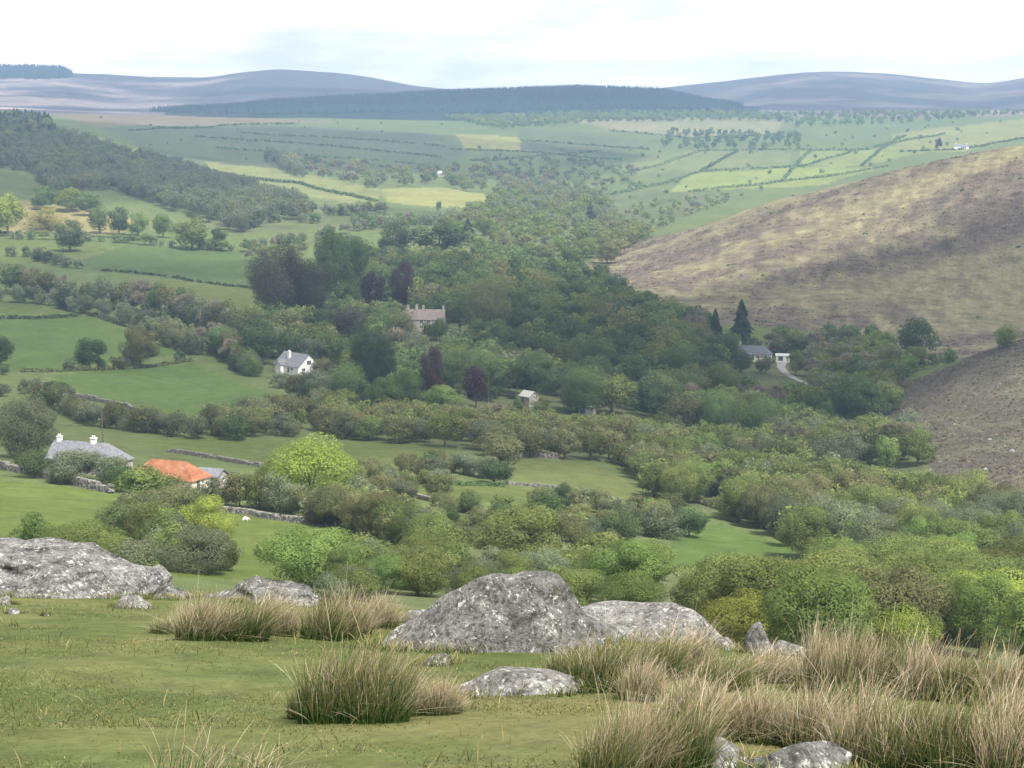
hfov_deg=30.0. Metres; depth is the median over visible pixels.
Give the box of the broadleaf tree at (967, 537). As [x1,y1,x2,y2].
[931,529,977,548]
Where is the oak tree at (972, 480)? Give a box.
[938,467,994,495]
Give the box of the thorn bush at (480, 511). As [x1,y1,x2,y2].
[471,505,490,523]
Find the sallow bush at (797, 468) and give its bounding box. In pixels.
[769,460,806,478]
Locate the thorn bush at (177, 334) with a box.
[173,329,185,349]
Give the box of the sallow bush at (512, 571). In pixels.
[505,566,526,573]
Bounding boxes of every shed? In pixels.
[199,467,229,487]
[585,405,597,413]
[768,342,777,354]
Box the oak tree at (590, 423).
[579,416,610,430]
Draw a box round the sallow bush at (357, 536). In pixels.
[340,532,371,546]
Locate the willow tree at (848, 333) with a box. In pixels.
[826,328,858,343]
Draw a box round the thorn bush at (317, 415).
[307,407,328,429]
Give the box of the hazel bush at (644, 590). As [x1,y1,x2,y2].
[595,570,669,601]
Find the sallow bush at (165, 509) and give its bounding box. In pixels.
[131,504,187,533]
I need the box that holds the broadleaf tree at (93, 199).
[73,191,102,213]
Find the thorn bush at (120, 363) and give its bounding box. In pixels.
[109,355,125,368]
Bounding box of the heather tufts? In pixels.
[880,339,1023,492]
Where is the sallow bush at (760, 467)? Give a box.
[746,461,770,475]
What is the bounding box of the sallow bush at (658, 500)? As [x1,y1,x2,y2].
[639,497,670,514]
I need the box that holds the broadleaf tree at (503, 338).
[491,328,514,346]
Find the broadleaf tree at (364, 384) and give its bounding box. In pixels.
[347,378,370,405]
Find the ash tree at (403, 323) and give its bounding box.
[389,306,419,331]
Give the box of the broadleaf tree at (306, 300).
[291,260,333,310]
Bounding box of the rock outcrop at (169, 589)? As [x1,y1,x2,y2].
[162,585,191,597]
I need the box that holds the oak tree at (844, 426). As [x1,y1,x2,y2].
[835,419,870,447]
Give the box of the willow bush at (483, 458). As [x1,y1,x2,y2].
[472,454,498,476]
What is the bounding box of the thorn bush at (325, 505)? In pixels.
[309,484,351,526]
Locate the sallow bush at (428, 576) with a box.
[376,544,453,596]
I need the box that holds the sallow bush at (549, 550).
[535,544,562,570]
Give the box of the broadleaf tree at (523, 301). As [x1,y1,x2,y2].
[502,291,529,321]
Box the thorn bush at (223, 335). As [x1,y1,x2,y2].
[217,330,244,354]
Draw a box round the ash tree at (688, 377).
[668,368,713,394]
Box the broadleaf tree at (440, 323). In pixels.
[432,318,447,341]
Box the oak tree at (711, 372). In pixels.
[699,366,727,397]
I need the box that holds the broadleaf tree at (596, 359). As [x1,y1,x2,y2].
[583,353,611,369]
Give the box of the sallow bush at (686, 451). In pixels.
[667,444,703,462]
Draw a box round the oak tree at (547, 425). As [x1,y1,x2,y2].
[535,417,578,443]
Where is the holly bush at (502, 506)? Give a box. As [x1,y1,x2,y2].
[487,501,509,522]
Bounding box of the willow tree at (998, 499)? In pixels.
[979,489,1013,513]
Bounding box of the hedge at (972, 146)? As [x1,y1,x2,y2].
[900,137,1023,151]
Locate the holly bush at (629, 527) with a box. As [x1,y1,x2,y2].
[601,510,644,538]
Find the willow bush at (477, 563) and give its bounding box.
[441,556,499,595]
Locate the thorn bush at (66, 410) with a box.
[60,393,78,416]
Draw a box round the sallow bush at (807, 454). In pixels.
[788,446,821,469]
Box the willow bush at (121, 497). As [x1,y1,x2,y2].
[114,490,144,507]
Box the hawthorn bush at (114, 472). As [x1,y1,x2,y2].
[101,464,132,491]
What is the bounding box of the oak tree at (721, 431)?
[697,422,734,448]
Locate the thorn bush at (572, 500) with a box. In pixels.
[562,491,584,507]
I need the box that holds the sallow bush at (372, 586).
[349,567,383,601]
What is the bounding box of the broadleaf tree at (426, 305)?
[418,300,434,308]
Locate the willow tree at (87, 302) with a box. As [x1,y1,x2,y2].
[74,292,95,313]
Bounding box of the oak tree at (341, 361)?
[337,346,370,365]
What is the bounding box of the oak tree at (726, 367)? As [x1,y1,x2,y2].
[695,361,733,383]
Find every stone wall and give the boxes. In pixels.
[0,460,114,493]
[42,381,147,412]
[166,448,262,466]
[186,502,333,526]
[366,483,430,501]
[498,452,560,458]
[505,481,608,496]
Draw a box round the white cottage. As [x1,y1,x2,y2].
[273,350,317,374]
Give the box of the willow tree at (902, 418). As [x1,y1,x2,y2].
[892,408,931,443]
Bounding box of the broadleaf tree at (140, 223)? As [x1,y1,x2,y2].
[127,211,149,235]
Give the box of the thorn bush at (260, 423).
[243,417,268,435]
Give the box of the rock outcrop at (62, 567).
[0,537,171,598]
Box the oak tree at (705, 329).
[681,320,715,339]
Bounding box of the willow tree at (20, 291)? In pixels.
[6,282,26,302]
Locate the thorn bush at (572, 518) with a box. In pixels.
[544,510,585,540]
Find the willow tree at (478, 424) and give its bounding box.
[467,418,503,450]
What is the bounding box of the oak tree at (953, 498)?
[930,488,965,510]
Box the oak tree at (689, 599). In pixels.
[666,551,749,614]
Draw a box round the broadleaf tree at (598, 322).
[585,313,614,333]
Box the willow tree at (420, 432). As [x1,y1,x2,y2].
[411,418,432,441]
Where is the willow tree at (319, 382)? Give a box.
[304,368,336,392]
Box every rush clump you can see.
[121,577,247,642]
[125,577,352,641]
[142,603,194,634]
[144,700,279,767]
[188,720,356,767]
[237,594,433,724]
[238,736,332,767]
[241,574,309,636]
[274,652,324,719]
[290,569,388,641]
[296,600,460,724]
[304,564,403,640]
[360,579,413,629]
[394,648,464,716]
[414,662,509,717]
[508,660,729,767]
[526,601,674,692]
[534,626,614,675]
[554,669,675,767]
[578,643,681,705]
[603,607,752,681]
[623,656,747,716]
[625,654,798,767]
[641,598,758,677]
[647,656,815,748]
[649,661,780,742]
[666,629,794,691]
[707,637,804,683]
[728,654,877,747]
[755,608,863,693]
[771,639,942,767]
[787,646,935,728]
[788,594,896,695]
[822,657,992,767]
[846,602,955,696]
[859,624,977,700]
[878,632,1023,767]
[913,627,1020,704]
[934,655,1023,767]
[935,663,1023,731]
[938,619,1023,709]
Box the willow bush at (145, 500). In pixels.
[129,496,158,509]
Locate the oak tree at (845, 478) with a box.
[829,470,893,494]
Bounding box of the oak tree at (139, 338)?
[118,324,160,365]
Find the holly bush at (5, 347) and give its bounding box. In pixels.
[0,335,15,364]
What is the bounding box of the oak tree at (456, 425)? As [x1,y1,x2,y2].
[422,412,466,446]
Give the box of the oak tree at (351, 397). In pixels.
[320,388,359,403]
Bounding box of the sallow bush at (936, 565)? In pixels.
[881,553,994,601]
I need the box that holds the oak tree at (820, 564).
[769,547,893,593]
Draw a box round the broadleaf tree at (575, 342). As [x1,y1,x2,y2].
[564,336,590,359]
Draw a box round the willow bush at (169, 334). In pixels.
[164,327,179,346]
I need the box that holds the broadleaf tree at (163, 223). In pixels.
[152,213,174,237]
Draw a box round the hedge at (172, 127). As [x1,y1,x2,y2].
[129,122,298,130]
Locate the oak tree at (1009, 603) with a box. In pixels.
[997,591,1023,649]
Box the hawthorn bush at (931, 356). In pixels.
[927,352,938,365]
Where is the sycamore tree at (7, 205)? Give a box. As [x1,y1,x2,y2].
[0,192,27,235]
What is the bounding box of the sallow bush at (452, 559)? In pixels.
[433,547,463,585]
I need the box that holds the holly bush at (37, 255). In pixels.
[33,247,48,260]
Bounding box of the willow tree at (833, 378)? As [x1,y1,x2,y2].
[809,370,842,398]
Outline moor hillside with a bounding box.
[588,145,1023,364]
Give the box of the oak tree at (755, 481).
[728,474,764,510]
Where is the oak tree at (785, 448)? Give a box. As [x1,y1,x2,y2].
[769,440,812,460]
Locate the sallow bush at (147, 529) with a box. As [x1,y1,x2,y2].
[131,511,186,552]
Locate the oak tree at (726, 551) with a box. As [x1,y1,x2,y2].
[682,549,762,594]
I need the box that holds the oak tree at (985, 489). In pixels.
[965,481,1022,515]
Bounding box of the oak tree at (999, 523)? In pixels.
[976,509,1023,547]
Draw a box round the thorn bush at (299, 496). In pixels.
[289,485,315,515]
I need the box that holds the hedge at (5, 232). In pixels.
[0,230,138,240]
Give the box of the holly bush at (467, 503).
[453,489,483,512]
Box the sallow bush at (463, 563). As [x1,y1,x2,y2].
[451,553,490,583]
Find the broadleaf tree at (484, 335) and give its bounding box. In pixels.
[470,332,498,345]
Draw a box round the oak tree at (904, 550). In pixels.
[879,537,1012,577]
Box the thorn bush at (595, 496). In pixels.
[588,486,611,510]
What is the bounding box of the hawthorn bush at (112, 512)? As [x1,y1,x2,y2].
[94,502,129,531]
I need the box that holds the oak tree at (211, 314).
[200,299,237,328]
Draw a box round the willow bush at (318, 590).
[310,572,350,601]
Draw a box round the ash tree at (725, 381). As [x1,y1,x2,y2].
[709,372,738,393]
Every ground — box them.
[0,112,1023,684]
[0,590,988,767]
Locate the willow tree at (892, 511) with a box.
[870,499,908,531]
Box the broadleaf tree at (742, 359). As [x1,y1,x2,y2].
[727,349,753,373]
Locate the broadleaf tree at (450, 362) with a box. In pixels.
[432,348,474,392]
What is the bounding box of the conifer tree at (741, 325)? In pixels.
[730,299,755,344]
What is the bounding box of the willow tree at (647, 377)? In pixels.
[635,372,685,408]
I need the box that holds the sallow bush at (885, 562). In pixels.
[872,548,946,574]
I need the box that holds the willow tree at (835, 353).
[828,344,853,358]
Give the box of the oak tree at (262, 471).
[252,463,303,494]
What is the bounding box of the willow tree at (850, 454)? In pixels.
[809,433,858,466]
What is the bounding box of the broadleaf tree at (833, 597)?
[763,573,878,659]
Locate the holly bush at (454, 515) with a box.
[430,501,461,525]
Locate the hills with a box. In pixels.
[0,69,1023,119]
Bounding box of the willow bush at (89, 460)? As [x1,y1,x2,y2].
[46,448,108,476]
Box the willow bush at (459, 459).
[449,451,480,473]
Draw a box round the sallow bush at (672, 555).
[638,538,678,574]
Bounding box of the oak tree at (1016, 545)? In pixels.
[975,532,1023,558]
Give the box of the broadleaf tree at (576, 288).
[563,283,584,302]
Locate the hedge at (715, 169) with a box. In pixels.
[604,132,945,194]
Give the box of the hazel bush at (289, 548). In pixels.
[252,524,363,587]
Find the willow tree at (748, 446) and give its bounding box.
[735,441,758,457]
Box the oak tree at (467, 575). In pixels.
[451,564,498,590]
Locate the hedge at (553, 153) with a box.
[469,149,600,160]
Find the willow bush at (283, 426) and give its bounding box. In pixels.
[263,411,301,436]
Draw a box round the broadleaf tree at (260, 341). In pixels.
[243,326,278,363]
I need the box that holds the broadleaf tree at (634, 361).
[620,352,653,382]
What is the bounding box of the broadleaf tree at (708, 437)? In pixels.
[697,432,724,451]
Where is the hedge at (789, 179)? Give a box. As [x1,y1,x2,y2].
[689,164,889,191]
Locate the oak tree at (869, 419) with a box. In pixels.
[847,412,892,446]
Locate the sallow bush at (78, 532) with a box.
[34,518,128,553]
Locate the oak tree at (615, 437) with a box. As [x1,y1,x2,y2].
[601,428,627,459]
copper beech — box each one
[244,246,297,313]
[359,271,385,305]
[390,261,413,304]
[419,346,443,396]
[462,365,486,407]
[935,138,941,147]
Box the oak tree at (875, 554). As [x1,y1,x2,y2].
[863,535,929,561]
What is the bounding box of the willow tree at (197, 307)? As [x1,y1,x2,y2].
[185,294,211,324]
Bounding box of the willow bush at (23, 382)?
[16,378,29,393]
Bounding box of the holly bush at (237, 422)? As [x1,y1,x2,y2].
[216,411,250,440]
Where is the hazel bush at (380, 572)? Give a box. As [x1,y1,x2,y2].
[364,550,410,593]
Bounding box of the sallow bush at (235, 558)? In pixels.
[207,533,240,570]
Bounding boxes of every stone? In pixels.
[0,595,11,604]
[7,608,19,613]
[116,595,151,608]
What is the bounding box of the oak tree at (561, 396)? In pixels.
[558,382,589,410]
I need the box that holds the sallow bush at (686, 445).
[660,436,692,452]
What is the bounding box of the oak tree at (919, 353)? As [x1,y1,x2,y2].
[902,345,929,370]
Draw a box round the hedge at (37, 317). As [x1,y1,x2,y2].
[0,312,93,318]
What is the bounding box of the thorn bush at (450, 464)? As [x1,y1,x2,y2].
[441,453,458,470]
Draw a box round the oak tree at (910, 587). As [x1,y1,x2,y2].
[848,561,960,651]
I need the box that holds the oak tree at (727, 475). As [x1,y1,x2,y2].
[712,466,758,496]
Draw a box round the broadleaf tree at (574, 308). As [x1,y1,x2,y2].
[561,302,589,321]
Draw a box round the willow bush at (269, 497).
[260,471,293,512]
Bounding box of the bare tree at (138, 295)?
[129,279,154,306]
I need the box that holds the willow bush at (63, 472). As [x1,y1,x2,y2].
[44,455,85,483]
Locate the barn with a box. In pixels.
[133,459,212,491]
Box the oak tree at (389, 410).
[376,400,413,416]
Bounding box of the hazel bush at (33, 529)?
[7,511,56,539]
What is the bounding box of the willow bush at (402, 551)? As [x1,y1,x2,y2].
[381,544,438,589]
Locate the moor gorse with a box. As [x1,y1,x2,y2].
[598,153,1021,345]
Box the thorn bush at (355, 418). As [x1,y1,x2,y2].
[338,407,366,437]
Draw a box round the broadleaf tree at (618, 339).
[594,328,625,354]
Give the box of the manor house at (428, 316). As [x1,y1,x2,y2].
[399,304,446,331]
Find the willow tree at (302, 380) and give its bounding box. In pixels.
[297,369,319,398]
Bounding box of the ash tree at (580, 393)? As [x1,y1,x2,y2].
[557,365,608,414]
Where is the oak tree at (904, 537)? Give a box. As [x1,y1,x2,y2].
[853,530,925,559]
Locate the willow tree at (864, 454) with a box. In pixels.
[839,436,877,464]
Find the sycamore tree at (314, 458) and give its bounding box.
[259,431,363,513]
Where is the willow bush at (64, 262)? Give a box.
[60,256,72,266]
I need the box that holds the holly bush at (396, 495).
[385,489,407,504]
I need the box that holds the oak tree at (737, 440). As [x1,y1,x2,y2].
[724,434,752,450]
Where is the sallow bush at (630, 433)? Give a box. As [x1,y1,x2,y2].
[623,426,653,444]
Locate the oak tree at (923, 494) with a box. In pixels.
[912,484,958,503]
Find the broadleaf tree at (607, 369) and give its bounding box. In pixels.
[587,362,616,384]
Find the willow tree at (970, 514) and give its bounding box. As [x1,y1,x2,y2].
[941,505,993,532]
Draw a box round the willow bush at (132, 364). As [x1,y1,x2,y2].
[124,356,138,367]
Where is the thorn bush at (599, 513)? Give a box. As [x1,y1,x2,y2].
[592,508,621,531]
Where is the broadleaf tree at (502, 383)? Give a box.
[477,361,507,398]
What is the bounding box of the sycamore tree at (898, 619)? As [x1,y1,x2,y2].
[864,602,944,662]
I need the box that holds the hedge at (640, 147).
[520,139,649,149]
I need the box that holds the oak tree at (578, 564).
[567,555,596,594]
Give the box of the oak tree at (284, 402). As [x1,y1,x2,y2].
[270,395,303,420]
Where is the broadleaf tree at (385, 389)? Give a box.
[362,376,403,407]
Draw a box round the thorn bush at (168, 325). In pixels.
[157,319,184,342]
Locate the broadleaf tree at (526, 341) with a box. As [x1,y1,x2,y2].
[509,327,540,350]
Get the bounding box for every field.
[0,171,41,198]
[0,233,108,259]
[0,299,58,311]
[0,311,176,370]
[0,479,398,579]
[2,199,136,234]
[49,113,330,125]
[53,360,288,430]
[80,245,269,283]
[101,124,469,171]
[123,436,440,467]
[133,278,261,322]
[208,161,383,204]
[330,205,464,227]
[371,478,641,518]
[383,187,486,206]
[457,134,521,149]
[509,459,641,497]
[520,129,657,154]
[582,116,783,136]
[626,148,791,173]
[668,522,796,568]
[671,165,880,190]
[801,144,924,165]
[890,118,1023,151]
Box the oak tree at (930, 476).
[915,471,947,489]
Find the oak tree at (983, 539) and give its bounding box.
[914,518,1003,553]
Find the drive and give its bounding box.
[777,362,807,384]
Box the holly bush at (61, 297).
[52,286,75,308]
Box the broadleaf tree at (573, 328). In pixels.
[559,319,595,340]
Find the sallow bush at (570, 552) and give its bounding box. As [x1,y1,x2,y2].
[557,547,590,563]
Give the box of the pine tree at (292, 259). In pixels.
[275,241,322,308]
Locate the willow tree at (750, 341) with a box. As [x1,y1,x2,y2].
[745,335,762,345]
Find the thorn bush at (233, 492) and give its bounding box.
[217,471,256,506]
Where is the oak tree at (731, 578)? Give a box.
[687,553,815,640]
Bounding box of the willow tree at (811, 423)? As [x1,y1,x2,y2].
[794,414,825,432]
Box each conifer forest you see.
[0,63,73,78]
[149,84,743,114]
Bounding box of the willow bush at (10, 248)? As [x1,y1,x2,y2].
[5,245,16,255]
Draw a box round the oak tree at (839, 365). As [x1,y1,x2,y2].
[817,358,847,375]
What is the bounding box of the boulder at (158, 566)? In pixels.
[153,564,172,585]
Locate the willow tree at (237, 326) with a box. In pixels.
[227,312,261,341]
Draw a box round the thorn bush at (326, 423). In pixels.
[316,417,333,434]
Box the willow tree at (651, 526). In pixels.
[637,503,689,539]
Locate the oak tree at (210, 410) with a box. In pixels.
[199,403,222,434]
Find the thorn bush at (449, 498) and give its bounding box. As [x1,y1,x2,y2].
[427,490,456,508]
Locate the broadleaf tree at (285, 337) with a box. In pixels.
[274,328,302,357]
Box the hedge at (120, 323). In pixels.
[92,312,184,350]
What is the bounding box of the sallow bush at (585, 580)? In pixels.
[549,565,608,605]
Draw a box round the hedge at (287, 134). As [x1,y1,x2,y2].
[239,130,445,146]
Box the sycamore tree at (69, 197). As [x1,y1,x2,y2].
[52,187,81,211]
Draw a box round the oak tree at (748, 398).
[735,391,777,426]
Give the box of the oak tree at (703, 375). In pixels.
[674,364,711,396]
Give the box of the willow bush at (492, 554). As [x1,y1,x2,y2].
[472,544,505,572]
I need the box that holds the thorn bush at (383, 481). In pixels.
[362,471,394,492]
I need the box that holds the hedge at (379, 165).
[299,159,439,170]
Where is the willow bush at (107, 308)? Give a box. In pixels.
[93,297,113,314]
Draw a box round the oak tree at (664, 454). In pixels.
[648,448,691,467]
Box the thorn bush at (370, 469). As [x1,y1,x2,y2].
[363,456,385,477]
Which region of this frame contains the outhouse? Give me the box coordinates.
[518,390,538,406]
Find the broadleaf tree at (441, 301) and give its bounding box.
[430,294,451,320]
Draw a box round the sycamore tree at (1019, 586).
[937,566,1023,646]
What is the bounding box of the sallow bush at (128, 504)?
[113,494,144,529]
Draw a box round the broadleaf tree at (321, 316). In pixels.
[303,308,336,329]
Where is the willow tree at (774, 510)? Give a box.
[757,490,801,528]
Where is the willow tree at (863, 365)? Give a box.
[854,358,879,372]
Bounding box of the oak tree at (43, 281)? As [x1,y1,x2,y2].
[33,271,55,299]
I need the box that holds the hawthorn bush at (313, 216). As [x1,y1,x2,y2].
[309,213,320,222]
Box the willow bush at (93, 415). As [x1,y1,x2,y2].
[82,403,102,425]
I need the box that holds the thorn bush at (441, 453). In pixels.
[423,449,445,464]
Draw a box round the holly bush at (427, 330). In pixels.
[421,321,440,338]
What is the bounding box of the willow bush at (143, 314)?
[132,309,159,327]
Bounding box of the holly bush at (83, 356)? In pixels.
[72,337,106,367]
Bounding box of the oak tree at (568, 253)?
[558,246,583,263]
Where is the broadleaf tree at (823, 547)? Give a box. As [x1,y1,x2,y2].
[801,536,871,562]
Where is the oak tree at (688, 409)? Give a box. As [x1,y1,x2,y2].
[659,393,703,426]
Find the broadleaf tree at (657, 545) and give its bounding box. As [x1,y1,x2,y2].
[613,537,667,583]
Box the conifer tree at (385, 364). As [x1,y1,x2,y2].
[368,326,396,383]
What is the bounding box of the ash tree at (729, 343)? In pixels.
[715,328,743,362]
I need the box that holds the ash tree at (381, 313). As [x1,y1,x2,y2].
[369,304,392,337]
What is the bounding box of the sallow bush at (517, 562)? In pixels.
[486,548,536,573]
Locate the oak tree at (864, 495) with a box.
[840,482,898,521]
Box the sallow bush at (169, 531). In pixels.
[143,521,194,560]
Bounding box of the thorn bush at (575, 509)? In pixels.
[563,501,591,519]
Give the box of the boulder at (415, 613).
[402,609,424,621]
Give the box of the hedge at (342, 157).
[214,146,439,165]
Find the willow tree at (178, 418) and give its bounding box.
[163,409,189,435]
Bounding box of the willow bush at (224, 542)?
[187,529,245,569]
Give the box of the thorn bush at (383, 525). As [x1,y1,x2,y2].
[372,508,407,543]
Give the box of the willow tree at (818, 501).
[791,491,832,522]
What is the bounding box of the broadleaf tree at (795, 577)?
[757,561,878,650]
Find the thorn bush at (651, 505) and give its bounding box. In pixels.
[638,500,674,522]
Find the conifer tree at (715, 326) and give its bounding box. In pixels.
[708,308,725,349]
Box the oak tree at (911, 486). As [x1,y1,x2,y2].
[892,473,935,494]
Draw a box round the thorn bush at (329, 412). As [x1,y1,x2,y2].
[323,406,354,429]
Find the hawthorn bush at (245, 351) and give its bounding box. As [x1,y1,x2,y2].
[235,346,258,368]
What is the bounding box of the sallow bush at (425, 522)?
[402,507,458,540]
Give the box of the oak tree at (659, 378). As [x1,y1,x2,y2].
[645,373,682,414]
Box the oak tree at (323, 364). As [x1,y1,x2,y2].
[309,357,331,374]
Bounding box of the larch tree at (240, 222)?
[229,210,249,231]
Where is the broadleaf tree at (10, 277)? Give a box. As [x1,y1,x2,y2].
[4,264,22,292]
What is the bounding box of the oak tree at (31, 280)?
[18,268,39,293]
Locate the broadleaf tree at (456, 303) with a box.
[446,289,476,329]
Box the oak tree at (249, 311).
[225,303,266,331]
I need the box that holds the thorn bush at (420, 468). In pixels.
[412,457,431,475]
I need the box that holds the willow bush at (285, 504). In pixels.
[272,482,307,514]
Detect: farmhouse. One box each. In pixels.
[44,434,134,475]
[954,143,968,148]
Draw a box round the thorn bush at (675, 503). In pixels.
[655,491,686,512]
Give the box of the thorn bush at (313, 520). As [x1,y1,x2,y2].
[304,481,352,525]
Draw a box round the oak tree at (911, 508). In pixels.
[885,498,939,529]
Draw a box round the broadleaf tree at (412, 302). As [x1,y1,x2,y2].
[405,295,426,308]
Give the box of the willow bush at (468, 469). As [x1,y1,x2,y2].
[462,455,479,475]
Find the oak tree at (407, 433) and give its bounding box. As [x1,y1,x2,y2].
[382,416,414,443]
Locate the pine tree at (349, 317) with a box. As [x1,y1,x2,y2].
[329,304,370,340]
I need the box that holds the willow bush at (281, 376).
[267,370,291,388]
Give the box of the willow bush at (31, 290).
[24,285,41,301]
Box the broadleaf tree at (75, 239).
[54,219,84,251]
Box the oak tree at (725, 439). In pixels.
[719,430,752,450]
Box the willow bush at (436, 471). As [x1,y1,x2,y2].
[425,468,452,485]
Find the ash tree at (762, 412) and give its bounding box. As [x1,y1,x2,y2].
[731,396,781,431]
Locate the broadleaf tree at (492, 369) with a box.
[474,362,505,401]
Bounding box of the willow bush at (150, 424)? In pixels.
[130,408,158,433]
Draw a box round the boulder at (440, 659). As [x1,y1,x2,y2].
[421,653,450,665]
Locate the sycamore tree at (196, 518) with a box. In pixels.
[174,493,242,540]
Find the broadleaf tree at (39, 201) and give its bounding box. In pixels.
[29,185,59,207]
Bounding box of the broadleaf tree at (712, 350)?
[699,342,725,365]
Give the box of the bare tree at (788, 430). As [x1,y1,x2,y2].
[778,424,806,439]
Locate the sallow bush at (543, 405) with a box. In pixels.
[530,396,549,411]
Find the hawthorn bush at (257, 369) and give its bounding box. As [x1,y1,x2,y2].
[243,355,263,376]
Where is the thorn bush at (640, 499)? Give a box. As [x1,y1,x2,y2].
[625,493,646,509]
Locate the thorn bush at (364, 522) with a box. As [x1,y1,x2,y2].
[352,491,400,536]
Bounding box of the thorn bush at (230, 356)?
[227,345,249,368]
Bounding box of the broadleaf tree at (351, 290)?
[334,284,358,303]
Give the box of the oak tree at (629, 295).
[617,286,646,307]
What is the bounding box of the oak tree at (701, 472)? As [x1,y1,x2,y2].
[666,456,713,501]
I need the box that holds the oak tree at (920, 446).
[897,427,939,464]
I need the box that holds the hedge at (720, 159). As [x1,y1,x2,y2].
[700,149,738,169]
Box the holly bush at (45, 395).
[40,381,69,405]
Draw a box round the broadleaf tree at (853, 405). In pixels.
[829,374,892,421]
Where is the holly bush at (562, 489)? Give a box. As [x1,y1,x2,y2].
[554,482,572,500]
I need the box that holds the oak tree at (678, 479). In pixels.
[657,461,698,501]
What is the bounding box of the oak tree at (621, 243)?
[608,236,631,250]
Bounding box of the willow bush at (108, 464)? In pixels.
[93,455,127,484]
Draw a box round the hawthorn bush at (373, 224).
[363,215,377,228]
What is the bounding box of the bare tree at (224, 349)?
[218,338,239,357]
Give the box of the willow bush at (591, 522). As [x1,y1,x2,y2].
[581,516,603,534]
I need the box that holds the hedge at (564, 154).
[449,148,618,159]
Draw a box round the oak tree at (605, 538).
[568,531,624,552]
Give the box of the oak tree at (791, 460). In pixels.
[768,454,809,476]
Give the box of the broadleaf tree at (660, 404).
[645,382,687,417]
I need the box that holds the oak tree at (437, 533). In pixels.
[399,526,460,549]
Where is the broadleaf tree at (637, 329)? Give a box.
[620,321,656,353]
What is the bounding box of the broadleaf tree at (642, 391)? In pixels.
[635,380,666,416]
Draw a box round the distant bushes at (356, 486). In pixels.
[0,116,1000,552]
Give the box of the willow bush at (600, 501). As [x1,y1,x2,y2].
[595,497,614,510]
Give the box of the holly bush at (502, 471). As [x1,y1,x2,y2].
[476,458,513,482]
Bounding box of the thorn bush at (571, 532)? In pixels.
[560,521,590,547]
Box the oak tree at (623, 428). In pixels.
[605,420,636,446]
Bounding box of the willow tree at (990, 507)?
[952,494,1003,526]
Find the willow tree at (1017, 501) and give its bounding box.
[997,486,1023,521]
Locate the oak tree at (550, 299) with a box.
[534,293,563,317]
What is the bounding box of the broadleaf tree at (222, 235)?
[209,227,227,249]
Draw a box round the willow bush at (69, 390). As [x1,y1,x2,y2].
[54,385,75,408]
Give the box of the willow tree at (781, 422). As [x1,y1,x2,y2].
[760,413,790,438]
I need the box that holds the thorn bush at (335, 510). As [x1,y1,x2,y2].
[331,497,358,531]
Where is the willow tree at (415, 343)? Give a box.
[400,332,435,356]
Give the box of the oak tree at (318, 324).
[304,320,336,334]
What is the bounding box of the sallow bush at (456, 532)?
[411,518,469,560]
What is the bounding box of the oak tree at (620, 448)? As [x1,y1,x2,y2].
[608,440,634,464]
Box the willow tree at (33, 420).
[0,390,61,457]
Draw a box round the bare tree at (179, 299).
[171,293,196,323]
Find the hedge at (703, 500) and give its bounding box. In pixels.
[688,495,795,544]
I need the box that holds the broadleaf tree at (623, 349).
[608,347,636,369]
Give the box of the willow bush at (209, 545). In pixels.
[149,523,235,574]
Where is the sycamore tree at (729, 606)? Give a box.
[696,588,777,646]
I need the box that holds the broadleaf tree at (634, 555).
[584,539,672,601]
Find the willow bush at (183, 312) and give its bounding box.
[176,297,195,323]
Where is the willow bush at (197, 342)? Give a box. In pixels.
[178,327,205,354]
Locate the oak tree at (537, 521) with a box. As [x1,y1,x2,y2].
[464,502,564,562]
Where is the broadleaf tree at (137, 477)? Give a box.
[109,463,174,498]
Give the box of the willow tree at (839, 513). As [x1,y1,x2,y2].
[821,499,893,538]
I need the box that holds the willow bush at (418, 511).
[402,506,447,533]
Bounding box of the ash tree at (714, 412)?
[697,387,738,427]
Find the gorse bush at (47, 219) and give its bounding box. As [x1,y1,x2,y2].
[22,205,66,229]
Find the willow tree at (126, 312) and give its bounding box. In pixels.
[119,303,136,323]
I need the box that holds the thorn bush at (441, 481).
[424,473,455,494]
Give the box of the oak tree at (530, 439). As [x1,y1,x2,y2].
[517,430,548,457]
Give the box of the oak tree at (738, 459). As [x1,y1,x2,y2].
[727,448,771,474]
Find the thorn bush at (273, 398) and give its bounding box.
[264,393,285,407]
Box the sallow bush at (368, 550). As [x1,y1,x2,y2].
[343,543,379,570]
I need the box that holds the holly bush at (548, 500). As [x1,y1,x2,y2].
[526,489,566,512]
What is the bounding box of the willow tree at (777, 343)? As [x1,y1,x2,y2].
[769,338,791,352]
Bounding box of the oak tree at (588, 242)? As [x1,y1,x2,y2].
[573,237,598,257]
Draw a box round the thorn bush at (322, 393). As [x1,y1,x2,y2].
[307,387,331,403]
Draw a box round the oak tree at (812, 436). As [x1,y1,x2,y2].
[802,424,849,449]
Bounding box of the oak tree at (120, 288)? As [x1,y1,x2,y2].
[111,278,141,306]
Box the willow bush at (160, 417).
[153,411,174,434]
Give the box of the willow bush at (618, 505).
[605,499,642,520]
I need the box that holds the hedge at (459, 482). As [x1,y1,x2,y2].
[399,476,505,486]
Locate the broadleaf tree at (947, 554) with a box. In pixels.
[925,547,987,575]
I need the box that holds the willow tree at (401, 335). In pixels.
[388,328,428,347]
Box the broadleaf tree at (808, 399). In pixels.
[798,391,822,411]
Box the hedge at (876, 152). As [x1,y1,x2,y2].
[859,134,906,165]
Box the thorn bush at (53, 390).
[43,383,66,409]
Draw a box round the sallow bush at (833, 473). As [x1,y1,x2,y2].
[804,466,857,489]
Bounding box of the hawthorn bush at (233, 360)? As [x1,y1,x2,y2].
[230,349,243,369]
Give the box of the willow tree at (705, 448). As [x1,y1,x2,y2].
[689,440,723,464]
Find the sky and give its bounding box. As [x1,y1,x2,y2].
[0,0,1023,88]

